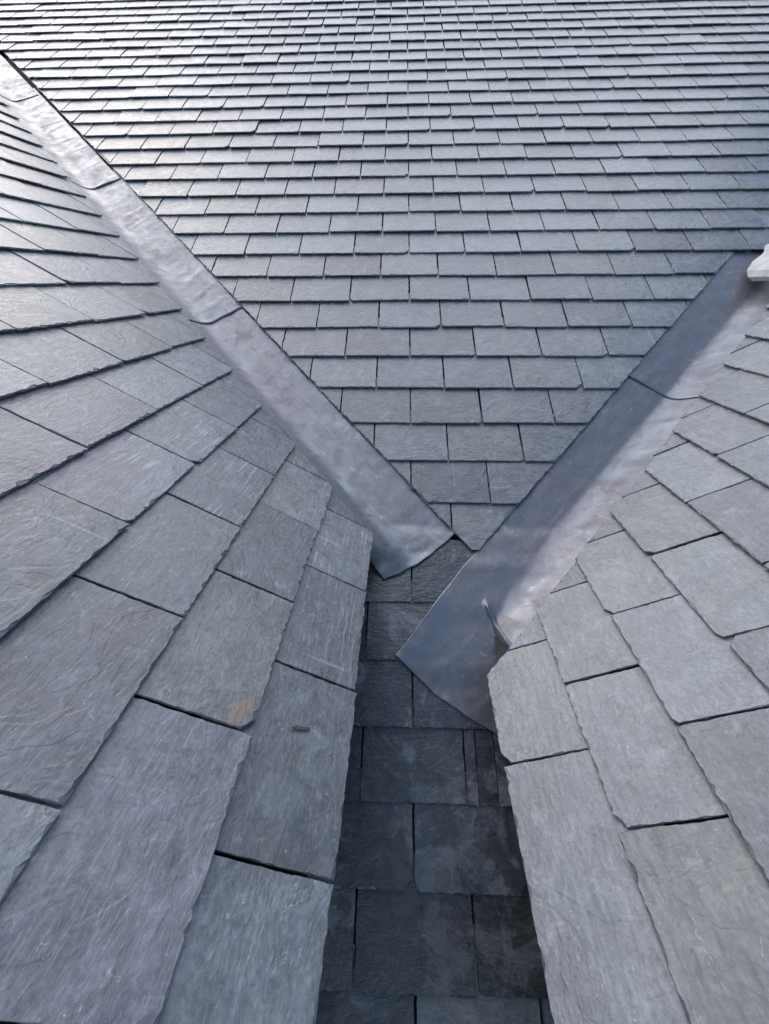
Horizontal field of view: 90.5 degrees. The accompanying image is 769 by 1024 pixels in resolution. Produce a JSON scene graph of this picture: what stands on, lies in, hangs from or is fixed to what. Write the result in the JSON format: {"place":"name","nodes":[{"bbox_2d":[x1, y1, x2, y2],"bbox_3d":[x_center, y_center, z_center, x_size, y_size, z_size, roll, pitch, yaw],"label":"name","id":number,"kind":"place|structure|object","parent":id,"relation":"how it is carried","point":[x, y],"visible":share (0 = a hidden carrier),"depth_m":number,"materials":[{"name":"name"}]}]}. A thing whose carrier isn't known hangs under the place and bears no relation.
{"place":"outdoors","nodes":[
{"label":"outdoors","id":0,"kind":"place"},
{"bbox_2d":[0,0,768,1023],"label":"roof","id":1,"kind":"structure","parent":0,"point":[452,256],"depth_m":1.77,"materials":[{"name":"grey stone"}]},
{"bbox_2d":[0,97,372,1023],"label":"wing roof","id":2,"kind":"structure","parent":1,"relation":"attached to","point":[186,535],"depth_m":0.55,"materials":[{"name":"stone"}]},
{"bbox_2d":[291,725,309,730],"bbox_3d":[-0.126,0.324,0.573,0.026,0.018,0.011,1,31,2],"label":"slate chip","id":3,"kind":"object","parent":2,"relation":"on","point":[297,727],"visible":1,"depth_m":0.57,"materials":[{"name":"grey stone"}]},
{"bbox_2d":[0,54,454,578],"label":"lead valley","id":4,"kind":"structure","parent":1,"relation":"attached to","point":[398,517],"depth_m":1.48,"materials":[{"name":"grey metal"}]},
{"bbox_2d":[395,250,768,733],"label":"lead valley","id":5,"kind":"structure","parent":1,"relation":"on","point":[514,570],"depth_m":1.20,"materials":[{"name":"grey metal"}]},
{"bbox_2d":[487,244,768,1023],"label":"wing roof","id":6,"kind":"structure","parent":1,"relation":"on","point":[628,684],"depth_m":0.67,"materials":[{"name":"stone"}]}
]}

